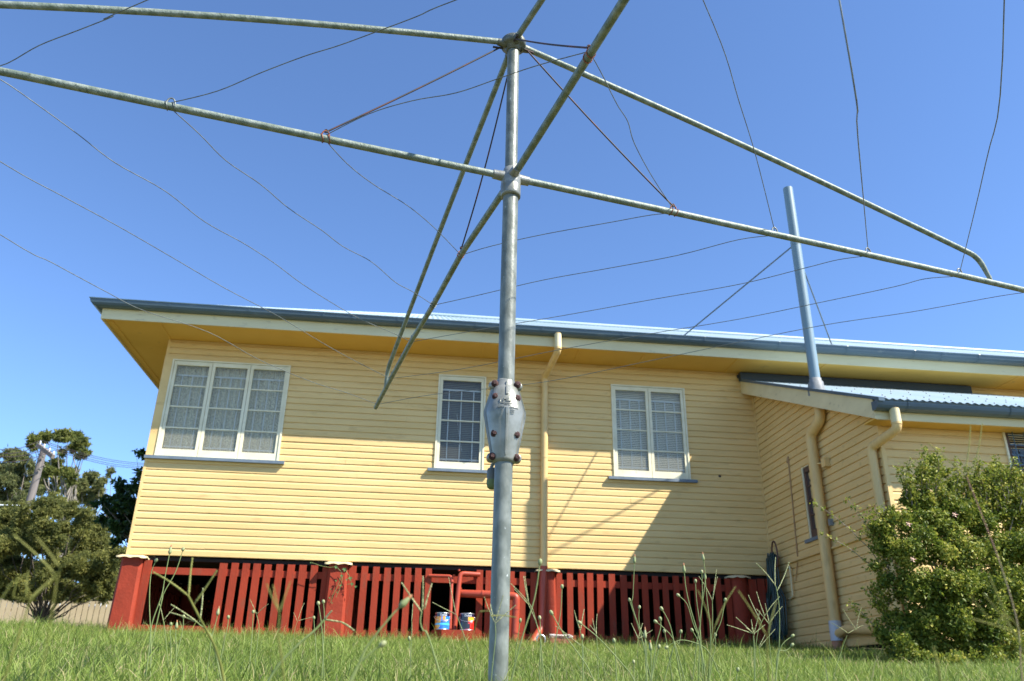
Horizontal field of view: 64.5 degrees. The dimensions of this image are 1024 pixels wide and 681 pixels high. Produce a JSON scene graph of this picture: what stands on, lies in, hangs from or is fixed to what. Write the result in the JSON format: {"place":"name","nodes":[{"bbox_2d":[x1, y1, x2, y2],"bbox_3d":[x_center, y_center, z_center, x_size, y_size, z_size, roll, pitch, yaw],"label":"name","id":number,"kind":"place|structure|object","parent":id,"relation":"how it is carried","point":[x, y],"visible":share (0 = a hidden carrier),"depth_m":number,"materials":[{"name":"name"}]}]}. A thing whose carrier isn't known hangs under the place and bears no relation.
{"place":"outdoors","nodes":[
{"label":"outdoors","id":0,"kind":"place"},
{"bbox_2d":[0,606,1023,680],"bbox_3d":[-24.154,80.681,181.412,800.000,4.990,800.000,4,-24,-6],"label":"ground","id":1,"kind":"structure","parent":0,"point":[648,675],"depth_m":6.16,"materials":[{"name":"plant"}]},
{"bbox_2d":[0,443,44,620],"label":"gum tree","id":2,"kind":"object","parent":1,"relation":"on","point":[15,480],"visible":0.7,"depth_m":33.66,"materials":[{"name":"green plant"}]},
{"bbox_2d":[0,571,52,600],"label":"grass stalk","id":3,"kind":"object","parent":1,"relation":"on","point":[25,589],"depth_m":0.72,"materials":[{"name":"plant"}]},
{"bbox_2d":[0,441,55,620],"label":"power pole","id":4,"kind":"object","parent":1,"relation":"on","point":[32,491],"visible":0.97,"depth_m":31.33,"materials":[{"name":"grey wood"}]},
{"bbox_2d":[0,440,40,449],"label":"power line","id":5,"kind":"object","parent":4,"relation":"attached to","point":[18,448],"visible":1,"depth_m":28.89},
{"bbox_2d":[0,443,44,453],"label":"power line","id":6,"kind":"object","parent":4,"relation":"attached to","point":[21,451],"visible":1,"depth_m":28.77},
{"bbox_2d":[0,447,49,456],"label":"power line","id":7,"kind":"object","parent":4,"relation":"attached to","point":[22,455],"visible":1,"depth_m":28.16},
{"bbox_2d":[0,450,54,461],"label":"power line","id":8,"kind":"object","parent":4,"relation":"attached to","point":[31,458],"visible":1,"depth_m":28.86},
{"bbox_2d":[41,440,143,463],"bbox_3d":[-18.895,5.339,38.157,0.022,2.559,13.182,3,-24,-4],"label":"power line","id":9,"kind":"object","parent":4,"relation":"attached to","point":[87,454],"visible":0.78,"depth_m":35.46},
{"bbox_2d":[45,443,142,464],"bbox_3d":[-18.762,5.415,38.038,0.022,2.673,13.429,3,-24,-5],"label":"power line","id":10,"kind":"object","parent":4,"relation":"attached to","point":[92,457],"visible":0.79,"depth_m":35.72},
{"bbox_2d":[55,450,133,467],"bbox_3d":[-18.458,5.587,37.765,0.022,2.942,14.025,4,-24,-8],"label":"power line","id":11,"kind":"object","parent":4,"relation":"attached to","point":[93,461],"visible":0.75,"depth_m":34.99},
{"bbox_2d":[50,447,142,466],"bbox_3d":[-18.590,5.512,37.884,0.022,2.828,13.763,4,-24,-7],"label":"power line","id":12,"kind":"object","parent":4,"relation":"attached to","point":[92,459],"visible":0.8,"depth_m":35.33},
{"bbox_2d":[2,534,56,680],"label":"grass stalk","id":13,"kind":"object","parent":1,"relation":"on","point":[20,630],"depth_m":0.68,"materials":[{"name":"plant"}]},
{"bbox_2d":[0,599,111,626],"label":"paling fence","id":14,"kind":"object","parent":1,"relation":"on","point":[91,611],"visible":0.05,"depth_m":22.53,"materials":[{"name":"paint"}]},
{"bbox_2d":[6,602,106,626],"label":"shed","id":15,"kind":"structure","parent":1,"relation":"on","point":[69,614],"depth_m":27.91,"materials":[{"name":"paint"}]},
{"bbox_2d":[24,427,93,556],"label":"gum tree","id":16,"kind":"object","parent":1,"relation":"on","point":[57,472],"visible":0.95,"depth_m":40.12,"materials":[{"name":"green plant"}]},
{"bbox_2d":[0,519,119,623],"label":"bushy tree","id":17,"kind":"object","parent":1,"relation":"on","point":[63,550],"visible":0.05,"depth_m":26.97,"materials":[{"name":"green plant"}]},
{"bbox_2d":[36,537,88,680],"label":"grass stalk","id":18,"kind":"object","parent":1,"relation":"on","point":[56,562],"depth_m":0.59,"materials":[{"name":"plant"}]},
{"bbox_2d":[0,489,126,622],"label":"pepper tree","id":19,"kind":"object","parent":1,"relation":"on","point":[26,525],"visible":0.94,"depth_m":18.86,"materials":[{"name":"green plant"}]},
{"bbox_2d":[63,466,116,515],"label":"gum tree","id":20,"kind":"object","parent":1,"relation":"on","point":[86,494],"visible":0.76,"depth_m":45.34,"materials":[{"name":"green plant"}]},
{"bbox_2d":[88,447,145,549],"bbox_3d":[-5.942,3.206,12.697,1.565,3.213,1.161,4,-24,-6],"label":"glossy tree","id":21,"kind":"object","parent":1,"relation":"on","point":[121,501],"visible":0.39,"depth_m":12.72,"materials":[{"name":"green plant"}]},
{"bbox_2d":[149,558,157,675],"bbox_3d":[-0.923,0.735,2.082,0.057,0.346,0.009,1,-24,0],"label":"weed stalk","id":22,"kind":"object","parent":1,"relation":"on","point":[155,560],"visible":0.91,"depth_m":2.09,"materials":[{"name":"plant"}]},
{"bbox_2d":[145,544,171,676],"bbox_3d":[-0.877,0.692,1.999,0.016,0.373,0.012,17,-28,-33],"label":"weed stalk","id":23,"kind":"object","parent":1,"relation":"on","point":[170,551],"visible":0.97,"depth_m":2.01,"materials":[{"name":"green"}]},
{"bbox_2d":[144,547,184,677],"bbox_3d":[-0.901,0.723,2.093,0.049,0.375,0.010,4,-24,-6],"label":"weed stalk","id":24,"kind":"object","parent":1,"relation":"on","point":[182,549],"visible":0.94,"depth_m":2.11,"materials":[{"name":"plant"}]},
{"bbox_2d":[159,603,174,667],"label":"grass stalk","id":25,"kind":"object","parent":1,"relation":"on","point":[165,633],"depth_m":2.17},
{"bbox_2d":[169,622,171,669],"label":"weed stalk","id":26,"kind":"object","parent":1,"relation":"on","point":[170,623],"visible":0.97,"depth_m":2.44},
{"bbox_2d":[175,620,177,678],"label":"weed stalk","id":27,"kind":"object","parent":1,"relation":"on","point":[176,625],"visible":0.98,"depth_m":2.26,"materials":[{"name":"green"}]},
{"bbox_2d":[172,615,184,675],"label":"weed stalk","id":28,"kind":"object","parent":1,"relation":"on","point":[179,643],"visible":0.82,"depth_m":2.35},
{"bbox_2d":[153,557,224,680],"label":"grass stalk","id":29,"kind":"object","parent":1,"relation":"on","point":[205,628],"depth_m":1.15,"materials":[{"name":"plant"}]},
{"bbox_2d":[169,588,221,680],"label":"grass stalk","id":30,"kind":"object","parent":1,"relation":"on","point":[191,619],"depth_m":1.47,"materials":[{"name":"plant"}]},
{"bbox_2d":[206,606,219,680],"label":"weed stalk","id":31,"kind":"object","parent":1,"relation":"on","point":[218,612],"visible":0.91,"depth_m":2.09,"materials":[{"name":"green"}]},
{"bbox_2d":[216,615,229,680],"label":"weed stalk","id":32,"kind":"object","parent":1,"relation":"on","point":[228,617],"visible":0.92,"depth_m":2.28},
{"bbox_2d":[248,610,254,676],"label":"weed stalk","id":33,"kind":"object","parent":1,"relation":"on","point":[253,611],"visible":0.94,"depth_m":2.37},
{"bbox_2d":[250,600,267,679],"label":"grass stalk","id":34,"kind":"object","parent":1,"relation":"on","point":[258,633],"depth_m":2.20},
{"bbox_2d":[266,581,290,680],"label":"grass stalk","id":35,"kind":"object","parent":1,"relation":"on","point":[276,605],"depth_m":0.74,"materials":[{"name":"plant"}]},
{"bbox_2d":[289,604,314,676],"bbox_3d":[-0.622,0.904,2.386,0.064,0.258,0.014,4,-24,-6],"label":"grass stalk","id":36,"kind":"object","parent":1,"relation":"on","point":[293,636],"depth_m":2.40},
{"bbox_2d":[267,610,353,680],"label":"grass stalk","id":37,"kind":"object","parent":1,"relation":"on","point":[296,646],"depth_m":1.38,"materials":[{"name":"plant"}]},
{"bbox_2d":[312,616,317,679],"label":"weed stalk","id":38,"kind":"object","parent":1,"relation":"on","point":[313,617],"visible":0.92,"depth_m":2.48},
{"bbox_2d":[317,601,324,680],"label":"weed stalk","id":39,"kind":"object","parent":1,"relation":"on","point":[318,603],"visible":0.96,"depth_m":2.12,"materials":[{"name":"plant"}]},
{"bbox_2d":[321,600,324,679],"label":"weed stalk","id":40,"kind":"object","parent":1,"relation":"on","point":[323,601],"visible":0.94,"depth_m":2.21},
{"bbox_2d":[349,640,386,680],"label":"weed stalk","id":41,"kind":"object","parent":1,"relation":"on","point":[383,643],"visible":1,"depth_m":0.92,"materials":[{"name":"plant"}]},
{"bbox_2d":[352,595,411,680],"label":"weed stalk","id":42,"kind":"object","parent":1,"relation":"on","point":[403,603],"visible":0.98,"depth_m":0.98,"materials":[{"name":"green"}]},
{"bbox_2d":[410,604,412,676],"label":"grass stalk","id":43,"kind":"object","parent":1,"relation":"on","point":[411,638],"depth_m":2.24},
{"bbox_2d":[401,576,442,680],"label":"grass stalk","id":44,"kind":"object","parent":1,"relation":"on","point":[417,606],"depth_m":1.23,"materials":[{"name":"plant"}]},
{"bbox_2d":[431,629,474,640],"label":"drain block","id":45,"kind":"structure","parent":1,"relation":"on","point":[441,632],"depth_m":8.98,"materials":[{"name":"red paint"}]},
{"bbox_2d":[434,612,449,629],"bbox_3d":[-0.782,3.153,9.113,0.190,0.181,0.171,4,-24,-6],"label":"paint can","id":46,"kind":"object","parent":45,"relation":"on","point":[442,620],"visible":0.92,"depth_m":9.06,"materials":[{"name":"blue"}]},
{"bbox_2d":[459,613,474,629],"bbox_3d":[-0.508,3.170,9.141,0.190,0.181,0.171,4,-24,-6],"label":"paint can","id":47,"kind":"object","parent":45,"relation":"on","point":[467,621],"visible":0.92,"depth_m":9.09,"materials":[{"name":"multicoloured"}]},
{"bbox_2d":[432,577,475,677],"bbox_3d":[-0.115,0.678,1.779,0.130,0.308,0.009,1,-24,-1],"label":"grass stalk","id":48,"kind":"object","parent":1,"relation":"on","point":[460,626],"depth_m":1.80,"materials":[{"name":"plant"}]},
{"bbox_2d":[467,610,515,680],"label":"grass stalk","id":49,"kind":"object","parent":1,"relation":"on","point":[473,634],"depth_m":1.04,"materials":[{"name":"plant"}]},
{"bbox_2d":[484,595,515,680],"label":"grass stalk","id":50,"kind":"object","parent":1,"relation":"on","point":[495,628],"depth_m":1.62,"materials":[{"name":"plant"}]},
{"bbox_2d":[0,0,1023,680],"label":"rotary clothesline","id":51,"kind":"object","parent":1,"relation":"on","point":[504,414],"visible":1,"depth_m":3.01,"materials":[{"name":"metal"}]},
{"bbox_2d":[512,618,521,680],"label":"weed stalk","id":52,"kind":"object","parent":1,"relation":"on","point":[520,619],"visible":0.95,"depth_m":2.46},
{"bbox_2d":[511,558,541,680],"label":"weed stalk","id":53,"kind":"object","parent":1,"relation":"on","point":[539,561],"visible":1,"depth_m":1.43,"materials":[{"name":"plant"}]},
{"bbox_2d":[511,578,544,680],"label":"grass stalk","id":54,"kind":"object","parent":1,"relation":"on","point":[536,623],"depth_m":1.82,"materials":[{"name":"plant"}]},
{"bbox_2d":[514,576,541,680],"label":"grass stalk","id":55,"kind":"object","parent":1,"relation":"on","point":[535,621],"depth_m":1.92,"materials":[{"name":"plant"}]},
{"bbox_2d":[538,615,540,680],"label":"weed stalk","id":56,"kind":"object","parent":1,"relation":"on","point":[539,617],"visible":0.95,"depth_m":2.18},
{"bbox_2d":[89,186,1023,650],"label":"weatherboard house","id":57,"kind":"structure","parent":1,"relation":"on","point":[731,460],"depth_m":10.10,"materials":[{"name":"yellow paint"}]},
{"bbox_2d":[144,359,290,464],"bbox_3d":[-3.595,0.892,10.146,1.639,1.300,0.189,4,-24,-6],"label":"window","id":58,"kind":"structure","parent":57,"relation":"in","point":[217,411],"depth_m":10.18,"materials":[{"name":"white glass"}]},
{"bbox_2d":[310,562,356,602],"bbox_3d":[-2.059,2.787,9.325,0.566,0.460,0.022,4,-24,-6],"label":"vine","id":59,"kind":"object","parent":57,"relation":"attached to","point":[341,575],"visible":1,"depth_m":9.36,"materials":[{"name":"green plant"}]},
{"bbox_2d":[428,374,486,473],"bbox_3d":[-0.662,1.070,10.441,0.772,1.300,0.160,4,-24,-6],"label":"window","id":60,"kind":"structure","parent":57,"relation":"in","point":[448,464],"depth_m":10.47,"materials":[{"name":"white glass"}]},
{"bbox_2d":[608,384,697,482],"bbox_3d":[1.812,1.224,10.702,1.164,1.300,0.160,4,-24,-6],"label":"window","id":61,"kind":"structure","parent":57,"relation":"in","point":[641,473],"depth_m":10.73,"materials":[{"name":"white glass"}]},
{"bbox_2d":[766,540,787,643],"bbox_3d":[3.200,3.028,9.784,0.147,1.176,0.520,4,-24,-6],"label":"garden hose","id":62,"kind":"object","parent":57,"relation":"hanging from","point":[771,596],"visible":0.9,"depth_m":9.73,"materials":[{"name":"green"}]},
{"bbox_2d":[801,464,817,543],"bbox_3d":[3.463,1.829,9.236,0.160,0.870,0.504,4,-24,-6],"label":"window","id":63,"kind":"structure","parent":57,"relation":"in","point":[805,470],"depth_m":9.34,"materials":[{"name":"glass"}]},
{"bbox_2d":[1001,432,1023,492],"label":"window","id":64,"kind":"structure","parent":57,"relation":"in","point":[1009,447],"depth_m":8.11,"materials":[{"name":"white"}]},
{"bbox_2d":[549,584,563,680],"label":"weed stalk","id":65,"kind":"object","parent":1,"relation":"on","point":[562,586],"visible":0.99,"depth_m":2.10,"materials":[{"name":"plant"}]},
{"bbox_2d":[549,610,593,680],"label":"weed stalk","id":66,"kind":"object","parent":1,"relation":"on","point":[551,612],"visible":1,"depth_m":1.81,"materials":[{"name":"plant"}]},
{"bbox_2d":[574,610,583,673],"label":"grass stalk","id":67,"kind":"object","parent":1,"relation":"on","point":[580,633],"depth_m":2.31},
{"bbox_2d":[556,626,606,678],"bbox_3d":[0.195,0.873,2.171,0.163,0.203,0.009,6,-24,-11],"label":"grass stalk","id":68,"kind":"object","parent":1,"relation":"on","point":[588,649],"depth_m":2.19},
{"bbox_2d":[580,634,583,680],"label":"weed stalk","id":69,"kind":"object","parent":1,"relation":"on","point":[582,636],"visible":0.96,"depth_m":1.99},
{"bbox_2d":[590,617,598,680],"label":"grass stalk","id":70,"kind":"object","parent":1,"relation":"on","point":[596,639],"depth_m":2.40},
{"bbox_2d":[577,621,634,680],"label":"weed stalk","id":71,"kind":"object","parent":1,"relation":"on","point":[579,622],"visible":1,"depth_m":1.82,"materials":[{"name":"plant"}]},
{"bbox_2d":[612,638,616,680],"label":"weed stalk","id":72,"kind":"object","parent":1,"relation":"on","point":[613,640],"visible":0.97,"depth_m":1.91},
{"bbox_2d":[631,554,647,680],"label":"weed stalk","id":73,"kind":"object","parent":1,"relation":"on","point":[634,560],"visible":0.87,"depth_m":2.25,"materials":[{"name":"green"}]},
{"bbox_2d":[628,598,650,679],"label":"weed stalk","id":74,"kind":"object","parent":1,"relation":"on","point":[629,599],"visible":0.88,"depth_m":2.51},
{"bbox_2d":[631,623,651,671],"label":"grass stalk","id":75,"kind":"object","parent":1,"relation":"on","point":[638,638],"depth_m":2.42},
{"bbox_2d":[638,605,650,680],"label":"weed stalk","id":76,"kind":"object","parent":1,"relation":"on","point":[639,607],"visible":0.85,"depth_m":2.52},
{"bbox_2d":[643,627,646,680],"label":"weed stalk","id":77,"kind":"object","parent":1,"relation":"on","point":[645,635],"visible":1,"depth_m":1.83,"materials":[{"name":"green"}]},
{"bbox_2d":[649,640,651,680],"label":"weed stalk","id":78,"kind":"object","parent":1,"relation":"on","point":[650,646],"visible":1,"depth_m":2.02,"materials":[{"name":"green"}]},
{"bbox_2d":[652,617,661,678],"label":"weed stalk","id":79,"kind":"object","parent":1,"relation":"on","point":[660,619],"visible":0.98,"depth_m":2.12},
{"bbox_2d":[653,644,660,673],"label":"weed stalk","id":80,"kind":"object","parent":1,"relation":"on","point":[658,646],"visible":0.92,"depth_m":2.21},
{"bbox_2d":[663,629,672,680],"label":"weed stalk","id":81,"kind":"object","parent":1,"relation":"on","point":[664,630],"visible":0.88,"depth_m":2.31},
{"bbox_2d":[653,620,684,680],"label":"weed stalk","id":82,"kind":"object","parent":1,"relation":"on","point":[655,621],"visible":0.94,"depth_m":2.22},
{"bbox_2d":[660,606,681,680],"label":"weed stalk","id":83,"kind":"object","parent":1,"relation":"on","point":[661,609],"visible":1,"depth_m":2.13,"materials":[{"name":"plant"}]},
{"bbox_2d":[664,629,681,680],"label":"weed stalk","id":84,"kind":"object","parent":1,"relation":"on","point":[680,631],"visible":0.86,"depth_m":2.31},
{"bbox_2d":[676,593,706,680],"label":"weed stalk","id":85,"kind":"object","parent":1,"relation":"on","point":[677,594],"visible":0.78,"depth_m":2.36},
{"bbox_2d":[664,640,721,680],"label":"weed stalk","id":86,"kind":"object","parent":1,"relation":"on","point":[666,647],"visible":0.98,"depth_m":2.22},
{"bbox_2d":[682,563,705,680],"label":"weed stalk","id":87,"kind":"object","parent":1,"relation":"on","point":[683,569],"visible":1,"depth_m":2.06,"materials":[{"name":"green"}]},
{"bbox_2d":[693,570,702,680],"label":"weed stalk","id":88,"kind":"object","parent":1,"relation":"on","point":[701,571],"visible":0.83,"depth_m":2.29,"materials":[{"name":"plant"}]},
{"bbox_2d":[694,579,702,680],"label":"weed stalk","id":89,"kind":"object","parent":1,"relation":"on","point":[695,581],"visible":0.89,"depth_m":2.45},
{"bbox_2d":[690,628,707,678],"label":"weed stalk","id":90,"kind":"object","parent":1,"relation":"on","point":[691,630],"visible":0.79,"depth_m":2.33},
{"bbox_2d":[698,552,705,680],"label":"weed stalk","id":91,"kind":"object","parent":1,"relation":"on","point":[703,558],"visible":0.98,"depth_m":2.26,"materials":[{"name":"green"}]},
{"bbox_2d":[704,571,710,661],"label":"weed stalk","id":92,"kind":"object","parent":1,"relation":"on","point":[708,613],"visible":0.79,"depth_m":2.37,"materials":[{"name":"green"}]},
{"bbox_2d":[699,569,717,680],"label":"grass stalk","id":93,"kind":"object","parent":1,"relation":"on","point":[712,604],"depth_m":2.38,"materials":[{"name":"plant"}]},
{"bbox_2d":[710,633,716,677],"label":"weed stalk","id":94,"kind":"object","parent":1,"relation":"on","point":[713,654],"visible":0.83,"depth_m":2.42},
{"bbox_2d":[697,586,735,680],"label":"grass stalk","id":95,"kind":"object","parent":1,"relation":"on","point":[714,627],"depth_m":0.93,"materials":[{"name":"plant"}]},
{"bbox_2d":[709,598,726,680],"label":"weed stalk","id":96,"kind":"object","parent":1,"relation":"on","point":[725,599],"visible":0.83,"depth_m":2.35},
{"bbox_2d":[728,611,764,680],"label":"grass stalk","id":97,"kind":"object","parent":1,"relation":"on","point":[752,631],"depth_m":1.97,"materials":[{"name":"plant"}]},
{"bbox_2d":[738,590,776,680],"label":"grass stalk","id":98,"kind":"object","parent":1,"relation":"on","point":[764,632],"depth_m":0.84,"materials":[{"name":"plant"}]},
{"bbox_2d":[748,592,779,676],"bbox_3d":[0.675,0.823,2.147,0.101,0.306,0.011,1,-24,1],"label":"grass stalk","id":99,"kind":"object","parent":1,"relation":"on","point":[759,626],"depth_m":2.19,"materials":[{"name":"plant"}]},
{"bbox_2d":[759,629,774,675],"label":"grass stalk","id":100,"kind":"object","parent":1,"relation":"on","point":[760,644],"depth_m":2.35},
{"bbox_2d":[756,604,782,680],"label":"grass stalk","id":101,"kind":"object","parent":1,"relation":"on","point":[769,637],"depth_m":2.18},
{"bbox_2d":[756,557,788,680],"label":"grass stalk","id":102,"kind":"object","parent":1,"relation":"on","point":[778,604],"depth_m":2.01,"materials":[{"name":"plant"}]},
{"bbox_2d":[776,643,793,679],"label":"weed stalk","id":103,"kind":"object","parent":1,"relation":"on","point":[791,644],"visible":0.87,"depth_m":2.25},
{"bbox_2d":[777,634,794,670],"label":"weed stalk","id":104,"kind":"object","parent":1,"relation":"on","point":[792,635],"visible":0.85,"depth_m":2.26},
{"bbox_2d":[832,607,861,680],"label":"grass stalk","id":105,"kind":"object","parent":1,"relation":"on","point":[846,637],"depth_m":2.39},
{"bbox_2d":[809,445,1023,664],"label":"shrub","id":106,"kind":"object","parent":1,"relation":"on","point":[941,593],"visible":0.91,"depth_m":5.92,"materials":[{"name":"green plant"}]},
{"bbox_2d":[932,647,941,680],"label":"grass stalk","id":107,"kind":"object","parent":1,"relation":"on","point":[937,666],"depth_m":0.69,"materials":[{"name":"plant"}]},
{"bbox_2d":[928,425,1022,680],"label":"grass stalk","id":108,"kind":"object","parent":1,"relation":"on","point":[989,536],"depth_m":1.02,"materials":[{"name":"plant"}]},
{"bbox_2d":[969,593,1023,635],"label":"grass stalk","id":109,"kind":"object","parent":1,"relation":"on","point":[999,619],"depth_m":0.72,"materials":[{"name":"plant"}]},
{"bbox_2d":[989,576,1023,652],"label":"grass stalk","id":110,"kind":"object","parent":1,"relation":"on","point":[1013,632],"depth_m":0.82,"materials":[{"name":"plant"}]},
{"bbox_3d":[0.580,3.466,9.170,0.300,0.030,0.140,4,-24,-6],"label":"paver","id":111,"kind":"object","parent":1,"relation":"on","visible":0},
{"bbox_2d":[549,638,560,644],"bbox_3d":[0.487,3.412,9.181,0.120,0.074,0.100,4,-24,-6],"label":"brick","id":112,"kind":"object","parent":111,"relation":"on","point":[559,640],"visible":0.36,"depth_m":9.14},
{"bbox_2d":[549,634,572,638],"bbox_3d":[0.556,3.357,9.214,0.269,0.050,0.092,4,-24,-6],"label":"rope","id":113,"kind":"object","parent":112,"relation":"on","point":[560,636],"visible":0.82,"depth_m":9.20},
{"bbox_2d":[0,0,1023,581],"label":"sky","id":114,"kind":"structure","parent":0,"point":[927,73],"materials":[{"name":"blue"}]}
]}

